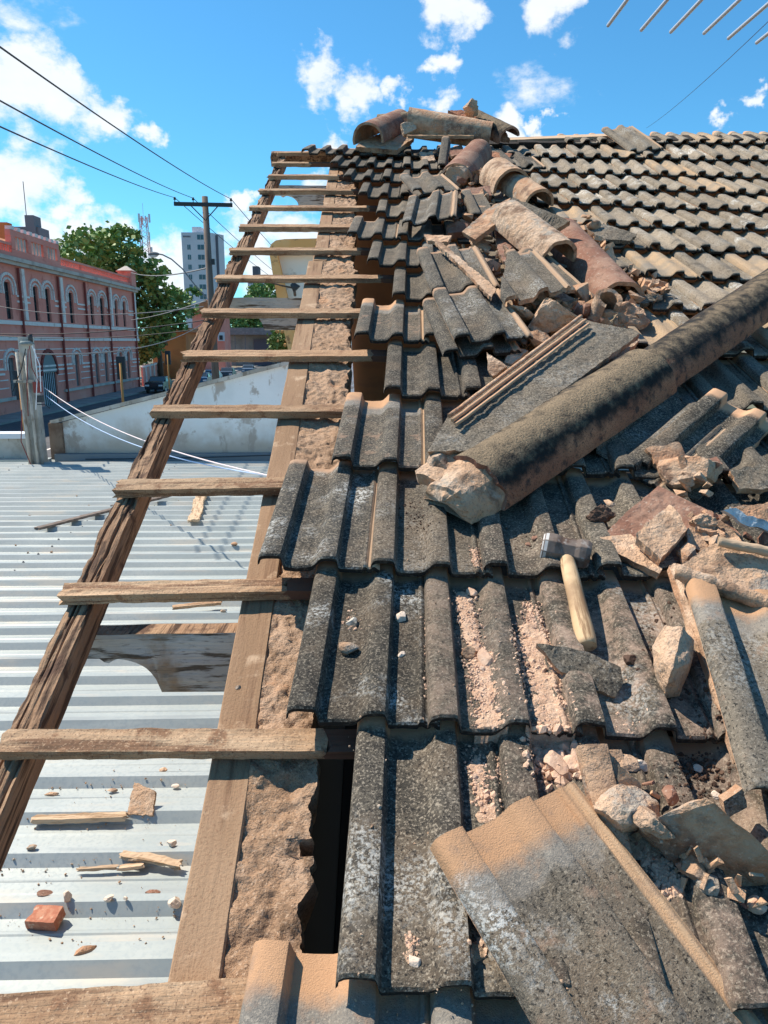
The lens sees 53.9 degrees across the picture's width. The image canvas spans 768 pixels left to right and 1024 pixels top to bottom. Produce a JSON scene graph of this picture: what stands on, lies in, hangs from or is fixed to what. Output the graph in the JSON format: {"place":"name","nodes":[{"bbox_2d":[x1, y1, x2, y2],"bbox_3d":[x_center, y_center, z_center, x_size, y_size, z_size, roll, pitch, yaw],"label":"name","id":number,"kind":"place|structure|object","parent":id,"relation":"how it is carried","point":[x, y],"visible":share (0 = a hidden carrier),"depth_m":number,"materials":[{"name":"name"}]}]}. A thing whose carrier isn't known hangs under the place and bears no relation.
{"place":"outdoors","nodes":[
{"label":"outdoors","id":0,"kind":"place"},
{"bbox_2d":[0,225,141,414],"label":"red building","id":1,"kind":"structure","parent":0,"point":[38,274],"depth_m":56.67,"materials":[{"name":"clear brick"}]},
{"bbox_2d":[42,355,57,404],"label":"door","id":2,"kind":"structure","parent":1,"relation":"in","point":[49,381],"depth_m":54.52,"materials":[{"name":"grey"}]},
{"bbox_2d":[0,365,261,424],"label":"pavement","id":3,"kind":"structure","parent":0,"point":[16,416],"depth_m":56.89,"materials":[{"name":"concrete"}]},
{"bbox_2d":[0,366,264,457],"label":"road","id":4,"kind":"structure","parent":0,"point":[14,426],"depth_m":50.16,"materials":[{"name":"asphalt"}]},
{"bbox_2d":[116,356,126,406],"bbox_3d":[-12.935,-5.748,37.560,0.420,3.900,0.496,0,13,-1],"label":"traffic light","id":5,"kind":"object","parent":4,"relation":"on","point":[121,367],"visible":0.92,"depth_m":37.13,"materials":[{"name":"brown paint"}]},
{"bbox_2d":[144,376,172,392],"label":"parked car","id":6,"kind":"object","parent":4,"relation":"on","point":[155,383],"visible":0.76,"depth_m":68.74,"materials":[{"name":"grey paint"}]},
{"bbox_2d":[181,227,224,327],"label":"tower block","id":7,"kind":"structure","parent":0,"point":[193,251],"depth_m":247.55,"materials":[{"name":"grey"}]},
{"bbox_2d":[192,299,231,369],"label":"brick house","id":8,"kind":"structure","parent":0,"point":[225,328],"depth_m":127.21,"materials":[{"name":"red brick"}]},
{"bbox_2d":[270,238,351,349],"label":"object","id":9,"kind":"object","parent":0,"point":[288,265],"visible":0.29,"depth_m":16.40,"materials":[{"name":"concrete"}]},
{"bbox_2d":[0,0,767,330],"label":"sky","id":10,"kind":"structure","parent":0,"point":[212,88],"materials":[{"name":"blue"}]},
{"bbox_2d":[139,351,755,479],"bbox_3d":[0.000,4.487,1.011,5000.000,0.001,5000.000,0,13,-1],"label":"ground","id":11,"kind":"structure","parent":0,"point":[752,406],"depth_m":117.98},
{"bbox_2d":[0,431,26,457],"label":"wall","id":12,"kind":"structure","parent":11,"relation":"on","point":[11,446],"depth_m":11.89,"materials":[{"name":"concrete"}]},
{"bbox_2d":[14,215,49,238],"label":"grey block","id":13,"kind":"structure","parent":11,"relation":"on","point":[33,224],"depth_m":69.13,"materials":[{"name":"grey paint"}]},
{"bbox_2d":[59,220,202,375],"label":"broad tree","id":14,"kind":"object","parent":11,"relation":"on","point":[101,249],"visible":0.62,"depth_m":83.14,"materials":[{"name":"green plant"}]},
{"bbox_2d":[0,452,271,993],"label":"metal roof","id":15,"kind":"structure","parent":11,"relation":"on","point":[120,694],"depth_m":3.86,"materials":[{"name":"metal"}]},
{"bbox_2d":[12,334,49,463],"bbox_3d":[-5.253,-1.595,11.434,0.532,2.144,0.357,0,13,-1],"label":"service post","id":16,"kind":"object","parent":15,"relation":"on","point":[30,389],"visible":0.9,"depth_m":11.36,"materials":[{"name":"concrete"}]},
{"bbox_2d":[25,905,65,930],"bbox_3d":[-1.098,1.314,2.447,0.106,0.042,0.064,-2,24,8],"label":"brick fragment","id":17,"kind":"object","parent":15,"relation":"on","point":[45,918],"visible":1,"depth_m":2.43,"materials":[{"name":"brick"}]},
{"bbox_2d":[30,811,129,823],"bbox_3d":[-1.189,1.197,2.955,0.377,0.024,0.039,-1,13,-2],"label":"wood stick","id":18,"kind":"object","parent":15,"relation":"on","point":[86,817],"visible":1,"depth_m":2.94,"materials":[{"name":"wood"}]},
{"bbox_2d":[34,496,171,529],"bbox_3d":[-2.958,-0.025,8.206,0.076,0.032,1.883,7,15,29],"label":"plank","id":19,"kind":"object","parent":15,"relation":"on","point":[69,520],"visible":0.64,"depth_m":7.81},
{"bbox_2d":[127,782,156,816],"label":"tile shard","id":20,"kind":"object","parent":15,"relation":"on","point":[142,802],"visible":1,"depth_m":3.02,"materials":[{"name":"ceramic"}]},
{"bbox_2d":[119,850,182,869],"bbox_3d":[-0.837,1.251,2.719,0.247,0.023,0.044,4,13,12],"label":"wood stick","id":21,"kind":"object","parent":15,"relation":"on","point":[152,858],"visible":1,"depth_m":2.71,"materials":[{"name":"wood"}]},
{"bbox_2d":[187,496,206,522],"bbox_3d":[-2.085,-0.078,8.481,0.146,0.061,1.627,-2,13,-10],"label":"timber piece","id":22,"kind":"object","parent":15,"relation":"on","point":[196,510],"visible":0.77,"depth_m":8.23,"materials":[{"name":"brown wood"}]},
{"bbox_2d":[140,362,163,385],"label":"street wall","id":23,"kind":"structure","parent":11,"relation":"on","point":[148,370],"depth_m":81.66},
{"bbox_2d":[137,319,171,364],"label":"tree","id":24,"kind":"object","parent":11,"relation":"on","point":[152,351],"visible":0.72,"depth_m":82.32,"materials":[{"name":"green plant"}]},
{"bbox_2d":[153,328,197,378],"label":"orange house","id":25,"kind":"structure","parent":11,"relation":"on","point":[176,347],"depth_m":96.41,"materials":[{"name":"paint"}]},
{"bbox_2d":[48,345,353,458],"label":"white wall","id":26,"kind":"structure","parent":11,"relation":"on","point":[265,385],"depth_m":11.90,"materials":[{"name":"paint"}]},
{"bbox_2d":[173,196,232,379],"bbox_3d":[-6.684,-6.869,29.004,2.164,9.853,0.418,0,13,-1],"label":"utility pole","id":27,"kind":"object","parent":11,"relation":"on","point":[205,204],"visible":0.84,"depth_m":28.24,"materials":[{"name":"brown wood"}]},
{"bbox_2d":[0,100,191,197],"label":"overhead wire","id":28,"kind":"object","parent":27,"relation":"attached to","point":[1,101],"visible":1,"depth_m":11.83,"materials":[{"name":"grey"}]},
{"bbox_2d":[0,46,230,198],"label":"overhead wire","id":29,"kind":"object","parent":27,"relation":"attached to","point":[23,63],"visible":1,"depth_m":11.50,"materials":[{"name":"grey"}]},
{"bbox_2d":[230,295,262,327],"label":"street tree","id":30,"kind":"object","parent":11,"relation":"on","point":[243,323],"visible":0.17,"depth_m":162.79,"materials":[{"name":"green plant"}]},
{"bbox_2d":[230,328,281,365],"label":"garage","id":31,"kind":"structure","parent":11,"relation":"on","point":[248,338],"depth_m":147.56,"materials":[{"name":"concrete"}]},
{"bbox_2d":[245,283,276,297],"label":"tree","id":32,"kind":"object","parent":11,"relation":"on","point":[258,289],"visible":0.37,"depth_m":282.18,"materials":[{"name":"green plant"}]},
{"bbox_2d":[266,330,287,363],"bbox_3d":[-3.530,-3.960,26.643,1.335,5.235,1.594,0,13,-1],"label":"flowering shrub","id":33,"kind":"object","parent":11,"relation":"on","point":[275,341],"visible":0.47,"depth_m":25.68,"materials":[{"name":"green plant"}]},
{"bbox_2d":[0,131,767,1023],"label":"house","id":34,"kind":"structure","parent":11,"relation":"on","point":[300,871],"depth_m":1.39,"materials":[{"name":"tile"}]},
{"bbox_2d":[356,133,413,154],"bbox_3d":[0.021,-2.335,4.767,0.305,0.040,0.408,12,43,10],"label":"clay slab","id":35,"kind":"object","parent":34,"relation":"on","point":[397,144],"depth_m":4.68,"materials":[{"name":"ceramic"}]},
{"bbox_2d":[352,109,406,144],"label":"ridge tile","id":36,"kind":"object","parent":35,"relation":"on","point":[386,126],"visible":0.94,"depth_m":4.74,"materials":[{"name":"ceramic"}]},
{"bbox_2d":[402,190,457,226],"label":"loose tile","id":37,"kind":"object","parent":34,"relation":"on","point":[438,205],"visible":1,"depth_m":3.27,"materials":[{"name":"ceramic"}]},
{"bbox_2d":[400,171,460,195],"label":"loose tile","id":38,"kind":"object","parent":34,"relation":"on","point":[426,183],"visible":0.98,"depth_m":3.60,"materials":[{"name":"ceramic"}]},
{"bbox_2d":[406,134,473,138],"bbox_3d":[0.346,-2.319,4.665,0.421,0.024,0.097,0,29,-1],"label":"board","id":39,"kind":"object","parent":34,"relation":"on","point":[417,136],"visible":0.94,"depth_m":4.63,"materials":[{"name":"brown wood"}]},
{"bbox_2d":[437,136,450,167],"bbox_3d":[0.340,-2.016,4.241,0.059,0.042,0.401,4,46,5],"label":"tile rib piece","id":40,"kind":"object","parent":34,"relation":"on","point":[444,152],"visible":0.92,"depth_m":4.22,"materials":[{"name":"ceramic"}]},
{"bbox_2d":[406,107,493,145],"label":"ridge tile","id":41,"kind":"object","parent":34,"relation":"on","point":[427,122],"visible":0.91,"depth_m":4.68,"materials":[{"name":"ceramic"}]},
{"bbox_2d":[445,165,468,187],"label":"mortar chunk","id":42,"kind":"object","parent":34,"relation":"on","point":[452,173],"visible":0.73,"depth_m":3.94,"materials":[{"name":"concrete"}]},
{"bbox_2d":[446,221,467,238],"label":"tile shard","id":43,"kind":"object","parent":34,"relation":"on","point":[455,229],"visible":0.78,"depth_m":3.17,"materials":[{"name":"ceramic"}]},
{"bbox_2d":[417,244,499,293],"bbox_3d":[0.251,-0.855,2.641,0.228,0.043,0.402,-7,37,-1],"label":"loose tile","id":44,"kind":"object","parent":34,"relation":"on","point":[440,268],"visible":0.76,"depth_m":2.63,"materials":[{"name":"ceramic"}]},
{"bbox_2d":[434,241,496,299],"bbox_3d":[0.277,-0.828,2.560,0.050,0.019,0.575,-10,38,-10],"label":"tile shard","id":45,"kind":"object","parent":44,"relation":"on","point":[484,285],"visible":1,"depth_m":2.51,"materials":[{"name":"ceramic"}]},
{"bbox_2d":[440,139,491,181],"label":"ridge tile","id":46,"kind":"object","parent":34,"relation":"on","point":[474,154],"visible":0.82,"depth_m":4.19,"materials":[{"name":"ceramic"}]},
{"bbox_2d":[422,297,520,358],"bbox_3d":[0.259,-0.572,2.311,0.229,0.043,0.403,-6,36,-3],"label":"loose tile","id":47,"kind":"object","parent":34,"relation":"on","point":[465,348],"visible":0.51,"depth_m":2.20,"materials":[{"name":"ceramic"}]},
{"bbox_2d":[432,285,532,343],"bbox_3d":[0.292,-0.609,2.307,0.229,0.043,0.403,-5,35,-3],"label":"loose tile","id":48,"kind":"object","parent":47,"relation":"on","point":[474,314],"visible":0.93,"depth_m":2.27,"materials":[{"name":"ceramic"}]},
{"bbox_2d":[499,249,570,304],"bbox_3d":[0.451,-0.776,2.471,0.229,0.041,0.391,-11,38,-3],"label":"loose tile","id":49,"kind":"object","parent":48,"relation":"on","point":[529,276],"visible":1,"depth_m":2.42,"materials":[{"name":"ceramic"}]},
{"bbox_2d":[462,198,510,243],"bbox_3d":[0.439,-1.180,3.037,0.328,0.039,0.195,-31,39,-14],"label":"tile shard","id":50,"kind":"object","parent":34,"relation":"on","point":[479,229],"visible":0.71,"depth_m":2.97,"materials":[{"name":"ceramic"}]},
{"bbox_2d":[487,353,506,378],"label":"tile shard","id":51,"kind":"object","parent":34,"relation":"on","point":[496,367],"visible":0.99,"depth_m":2.09,"materials":[{"name":"ceramic"}]},
{"bbox_2d":[476,110,519,143],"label":"ridge tile","id":52,"kind":"object","parent":34,"relation":"on","point":[499,128],"visible":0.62,"depth_m":4.71,"materials":[{"name":"ceramic"}]},
{"bbox_2d":[494,230,513,267],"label":"tile shard","id":53,"kind":"object","parent":34,"relation":"on","point":[501,240],"visible":0.32,"depth_m":2.92,"materials":[{"name":"ceramic"}]},
{"bbox_2d":[341,522,683,964],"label":"mortar crumbs","id":54,"kind":"object","parent":34,"relation":"on","point":[665,877],"visible":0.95,"depth_m":1.11,"materials":[{"name":"concrete"}]},
{"bbox_2d":[543,749,569,778],"bbox_3d":[0.249,0.365,1.084,0.034,0.022,0.047,-6,36,-9],"label":"pebble","id":55,"kind":"object","parent":54,"relation":"on","point":[552,758],"visible":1,"depth_m":1.08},
{"bbox_2d":[495,149,545,169],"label":"loose tile","id":56,"kind":"object","parent":34,"relation":"on","point":[522,160],"visible":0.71,"depth_m":4.50,"materials":[{"name":"ceramic"}]},
{"bbox_2d":[497,171,553,205],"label":"ridge tile","id":57,"kind":"object","parent":34,"relation":"on","point":[518,185],"visible":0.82,"depth_m":3.68,"materials":[{"name":"ceramic"}]},
{"bbox_2d":[479,157,528,193],"bbox_3d":[0.612,-1.704,3.815,0.200,0.119,0.205,-9,41,-14],"label":"ridge tile collar","id":58,"kind":"object","parent":57,"relation":"on","point":[494,171],"visible":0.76,"depth_m":3.77,"materials":[{"name":"ceramic"}]},
{"bbox_2d":[446,168,645,335],"bbox_3d":[0.528,-1.298,3.361,0.638,1.074,2.492,0,13,-1],"label":"tile rubble","id":59,"kind":"object","parent":34,"relation":"on","point":[581,294],"visible":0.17,"depth_m":2.51,"materials":[{"name":"ceramic"}]},
{"bbox_2d":[461,189,490,214],"bbox_3d":[0.426,-1.402,3.440,0.110,0.044,0.403,-5,37,1],"label":"tile piece","id":60,"kind":"object","parent":59,"relation":"on","point":[472,202],"visible":0.8,"depth_m":3.44,"materials":[{"name":"tile"}]},
{"bbox_2d":[511,197,569,230],"bbox_3d":[0.614,-1.180,2.999,0.283,0.066,0.232,14,59,20],"label":"tile shard","id":61,"kind":"object","parent":59,"relation":"on","point":[557,222],"visible":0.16,"depth_m":2.95,"materials":[{"name":"ceramic"}]},
{"bbox_2d":[569,214,669,303],"bbox_3d":[0.879,-1.003,2.940,0.233,0.452,1.010,0,13,-1],"label":"edge rubble","id":62,"kind":"object","parent":59,"relation":"on","point":[644,284],"visible":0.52,"depth_m":2.67,"materials":[{"name":"tile"}]},
{"bbox_2d":[503,245,590,299],"bbox_3d":[0.571,-0.829,2.621,0.198,0.042,0.378,-4,42,-20],"label":"loose tile","id":63,"kind":"object","parent":34,"relation":"on","point":[569,278],"visible":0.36,"depth_m":2.66,"materials":[{"name":"ceramic"}]},
{"bbox_2d":[490,200,576,261],"bbox_3d":[0.567,-1.066,2.862,0.165,0.096,0.368,-15,49,-21],"label":"ridge tile","id":64,"kind":"object","parent":63,"relation":"on","point":[519,226],"visible":0.94,"depth_m":2.83,"materials":[{"name":"ceramic"}]},
{"bbox_2d":[346,386,756,1015],"bbox_3d":[0.491,0.097,1.463,1.107,0.615,1.466,0,13,-1],"label":"loose grit","id":65,"kind":"object","parent":34,"relation":"on","point":[428,832],"visible":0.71,"depth_m":1.00,"materials":[{"name":"stone"}]},
{"bbox_2d":[528,297,576,333],"bbox_3d":[0.504,-0.615,2.385,0.130,0.106,0.356,0,13,-1],"label":"broken tile piece","id":66,"kind":"object","parent":34,"relation":"on","point":[550,316],"visible":0.88,"depth_m":2.26,"materials":[{"name":"concrete"}]},
{"bbox_2d":[397,490,736,805],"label":"soil crumbs","id":67,"kind":"object","parent":34,"relation":"on","point":[690,766],"visible":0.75,"depth_m":1.10,"materials":[{"name":"soil"}]},
{"bbox_2d":[539,533,596,651],"bbox_3d":[0.345,0.133,1.349,0.100,0.149,0.254,0,13,-1],"label":"hammer","id":68,"kind":"object","parent":34,"relation":"on","point":[573,555],"visible":0.95,"depth_m":1.37,"materials":[{"name":"wood"}]},
{"bbox_2d":[454,549,684,896],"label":"mortar dust","id":69,"kind":"object","parent":34,"relation":"on","point":[545,686],"visible":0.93,"depth_m":1.17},
{"bbox_2d":[536,643,622,698],"bbox_3d":[0.309,0.240,1.194,0.144,0.020,0.062,30,60,23],"label":"tile shard","id":70,"kind":"object","parent":34,"relation":"on","point":[607,678],"visible":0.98,"depth_m":1.19,"materials":[{"name":"ceramic"}]},
{"bbox_2d":[415,268,767,523],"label":"ridge tile pair","id":71,"kind":"object","parent":34,"relation":"on","point":[577,388],"visible":1,"depth_m":1.78,"materials":[{"name":"ceramic"}]},
{"bbox_2d":[430,782,761,1023],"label":"loose tile","id":72,"kind":"object","parent":34,"relation":"on","point":[537,885],"visible":0.99,"depth_m":0.85,"materials":[{"name":"ceramic"}]},
{"bbox_2d":[550,218,644,295],"bbox_3d":[0.778,-0.966,2.861,0.178,0.088,0.742,-3,37,-5],"label":"ridge tile","id":73,"kind":"object","parent":34,"relation":"on","point":[595,266],"visible":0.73,"depth_m":2.73,"materials":[{"name":"ceramic"}]},
{"bbox_2d":[586,503,615,523],"bbox_3d":[0.442,0.005,1.536,0.067,0.042,0.044,-6,36,-9],"label":"clod of earth","id":74,"kind":"object","parent":34,"relation":"on","point":[602,513],"visible":0.94,"depth_m":1.52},
{"bbox_2d":[589,288,622,318],"bbox_3d":[0.688,-0.636,2.354,0.090,0.085,0.096,-3,-29,-6],"label":"ridge tile stub","id":75,"kind":"object","parent":34,"relation":"on","point":[606,298],"visible":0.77,"depth_m":2.33,"materials":[{"name":"ceramic"}]},
{"bbox_2d":[588,309,626,327],"bbox_3d":[0.696,-0.584,2.353,0.124,0.092,0.063,9,16,36],"label":"mortar chunk","id":76,"kind":"object","parent":34,"relation":"on","point":[622,321],"visible":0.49,"depth_m":2.32,"materials":[{"name":"concrete"}]},
{"bbox_2d":[580,224,636,243],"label":"tile shard","id":77,"kind":"object","parent":34,"relation":"on","point":[615,235],"visible":0.82,"depth_m":3.19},
{"bbox_2d":[575,744,652,859],"bbox_3d":[0.310,0.428,0.971,0.082,0.043,0.253,-1,53,-2],"label":"tile piece","id":78,"kind":"object","parent":34,"relation":"on","point":[596,770],"visible":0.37,"depth_m":1.01,"materials":[{"name":"ceramic"}]},
{"bbox_2d":[593,784,660,832],"bbox_3d":[0.312,0.377,0.971,0.085,0.053,0.056,-12,52,-17],"label":"mortar chunk","id":79,"kind":"object","parent":78,"relation":"on","point":[616,806],"visible":0.83,"depth_m":0.96,"materials":[{"name":"concrete"}]},
{"bbox_2d":[617,765,640,788],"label":"tile shard","id":80,"kind":"object","parent":34,"relation":"on","point":[625,777],"visible":0.66,"depth_m":1.00,"materials":[{"name":"ceramic"}]},
{"bbox_2d":[600,534,662,578],"bbox_3d":[0.477,0.075,1.439,0.135,0.019,0.066,30,51,34],"label":"tile shard","id":81,"kind":"object","parent":34,"relation":"on","point":[630,552],"visible":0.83,"depth_m":1.42,"materials":[{"name":"ceramic"}]},
{"bbox_2d":[634,504,686,565],"bbox_3d":[0.526,0.043,1.434,0.109,0.031,0.122,-14,46,-10],"label":"tile shard","id":82,"kind":"object","parent":81,"relation":"on","point":[659,536],"visible":1,"depth_m":1.42,"materials":[{"name":"ceramic"}]},
{"bbox_2d":[601,125,663,153],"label":"loose tile","id":83,"kind":"object","parent":34,"relation":"on","point":[633,139],"visible":1,"depth_m":4.78,"materials":[{"name":"ceramic"}]},
{"bbox_2d":[619,301,650,329],"bbox_3d":[0.792,-0.631,2.429,0.137,0.091,0.076,1,13,4],"label":"mortar chunk","id":84,"kind":"object","parent":34,"relation":"on","point":[630,311],"visible":0.56,"depth_m":2.40,"materials":[{"name":"concrete"}]},
{"bbox_2d":[632,805,674,839],"bbox_3d":[0.334,0.390,0.942,0.059,0.042,0.037,18,39,23],"label":"mortar chunk","id":85,"kind":"object","parent":34,"relation":"on","point":[644,818],"visible":0.99,"depth_m":0.93,"materials":[{"name":"concrete"}]},
{"bbox_2d":[596,395,725,487],"bbox_3d":[0.665,-0.193,1.816,0.229,0.043,0.356,36,52,29],"label":"loose tile","id":86,"kind":"object","parent":34,"relation":"on","point":[636,436],"visible":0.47,"depth_m":1.81,"materials":[{"name":"ceramic"}]},
{"bbox_2d":[645,442,685,468],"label":"tile shard","id":87,"kind":"object","parent":34,"relation":"on","point":[657,454],"visible":0.74,"depth_m":1.71,"materials":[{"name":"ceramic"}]},
{"bbox_2d":[661,785,678,805],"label":"mortar chunk","id":88,"kind":"object","parent":34,"relation":"on","point":[670,794],"visible":1,"depth_m":1.00,"materials":[{"name":"concrete"}]},
{"bbox_2d":[652,625,693,698],"bbox_3d":[0.456,0.229,1.194,0.060,0.099,0.167,6,14,24],"label":"mortar chunk","id":89,"kind":"object","parent":34,"relation":"on","point":[672,648],"visible":0.99,"depth_m":1.16,"materials":[{"name":"concrete"}]},
{"bbox_2d":[608,486,744,576],"bbox_3d":[0.572,0.047,1.477,0.234,0.026,0.238,24,50,29],"label":"tile shard","id":90,"kind":"object","parent":34,"relation":"on","point":[633,520],"visible":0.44,"depth_m":1.51,"materials":[{"name":"ceramic"}]},
{"bbox_2d":[606,0,767,44],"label":"aerial","id":91,"kind":"object","parent":34,"relation":"attached to","point":[692,9],"visible":1,"depth_m":2.76,"materials":[{"name":"silver metal"}]},
{"bbox_2d":[657,456,722,490],"bbox_3d":[0.672,-0.086,1.672,0.123,0.085,0.118,10,16,39],"label":"mortar chunk","id":92,"kind":"object","parent":34,"relation":"on","point":[669,470],"visible":0.84,"depth_m":1.64,"materials":[{"name":"concrete"}]},
{"bbox_2d":[677,854,706,880],"bbox_3d":[0.381,0.438,0.930,0.038,0.029,0.041,7,14,27],"label":"mortar chunk","id":93,"kind":"object","parent":34,"relation":"on","point":[693,868],"visible":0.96,"depth_m":0.92,"materials":[{"name":"concrete"}]},
{"bbox_2d":[631,780,767,908],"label":"rubble","id":94,"kind":"object","parent":34,"relation":"on","point":[736,893],"visible":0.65,"depth_m":0.91,"materials":[{"name":"ceramic"}]},
{"bbox_2d":[667,563,734,763],"bbox_3d":[0.521,0.225,1.213,0.040,0.025,0.402,3,39,3],"label":"tile strip","id":95,"kind":"object","parent":34,"relation":"on","point":[679,592],"visible":0.27,"depth_m":1.25,"materials":[{"name":"ceramic"}]},
{"bbox_2d":[635,388,767,501],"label":"loose tile","id":96,"kind":"object","parent":34,"relation":"on","point":[704,415],"visible":0.73,"depth_m":1.82,"materials":[{"name":"ceramic"}]},
{"bbox_2d":[638,798,767,885],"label":"broken roof tile","id":97,"kind":"object","parent":34,"relation":"on","point":[710,829],"visible":0.81,"depth_m":0.92,"materials":[{"name":"concrete"}]},
{"bbox_2d":[718,784,746,816],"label":"tile shard","id":98,"kind":"object","parent":97,"relation":"on","point":[732,801],"visible":0.98,"depth_m":0.98,"materials":[{"name":"ceramic"}]},
{"bbox_2d":[695,873,719,895],"bbox_3d":[0.390,0.450,0.909,0.027,0.025,0.030,0,36,-1],"label":"mortar chunk","id":99,"kind":"object","parent":34,"relation":"on","point":[712,888],"visible":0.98,"depth_m":0.90,"materials":[{"name":"concrete"}]},
{"bbox_2d":[684,520,740,552],"bbox_3d":[0.627,0.051,1.450,0.091,0.020,0.102,29,52,19],"label":"tile shard","id":100,"kind":"object","parent":34,"relation":"on","point":[696,540],"visible":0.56,"depth_m":1.44,"materials":[{"name":"ceramic"}]},
{"bbox_2d":[673,454,767,564],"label":"pile rubble","id":101,"kind":"object","parent":34,"relation":"on","point":[686,552],"visible":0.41,"depth_m":1.48,"materials":[{"name":"ceramic"}]},
{"bbox_2d":[688,514,718,526],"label":"mortar chunk","id":102,"kind":"object","parent":101,"relation":"on","point":[703,520],"visible":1,"depth_m":1.45,"materials":[{"name":"concrete"}]},
{"bbox_2d":[729,502,767,521],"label":"tile shard","id":103,"kind":"object","parent":101,"relation":"on","point":[759,511],"visible":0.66,"depth_m":1.45,"materials":[{"name":"ceramic"}]},
{"bbox_2d":[721,508,767,532],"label":"blue plastic scrap","id":104,"kind":"object","parent":103,"relation":"on","point":[739,517],"visible":1,"depth_m":1.43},
{"bbox_2d":[684,578,767,796],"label":"loose tile","id":105,"kind":"object","parent":34,"relation":"on","point":[733,635],"visible":0.96,"depth_m":1.14,"materials":[{"name":"ceramic"}]},
{"bbox_2d":[674,537,767,607],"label":"mortar chunk","id":106,"kind":"object","parent":105,"relation":"on","point":[734,570],"visible":0.96,"depth_m":1.31,"materials":[{"name":"concrete"}]},
{"bbox_2d":[728,463,767,494],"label":"tile shard","id":107,"kind":"object","parent":34,"relation":"on","point":[748,480],"visible":1,"depth_m":1.64,"materials":[{"name":"ceramic"}]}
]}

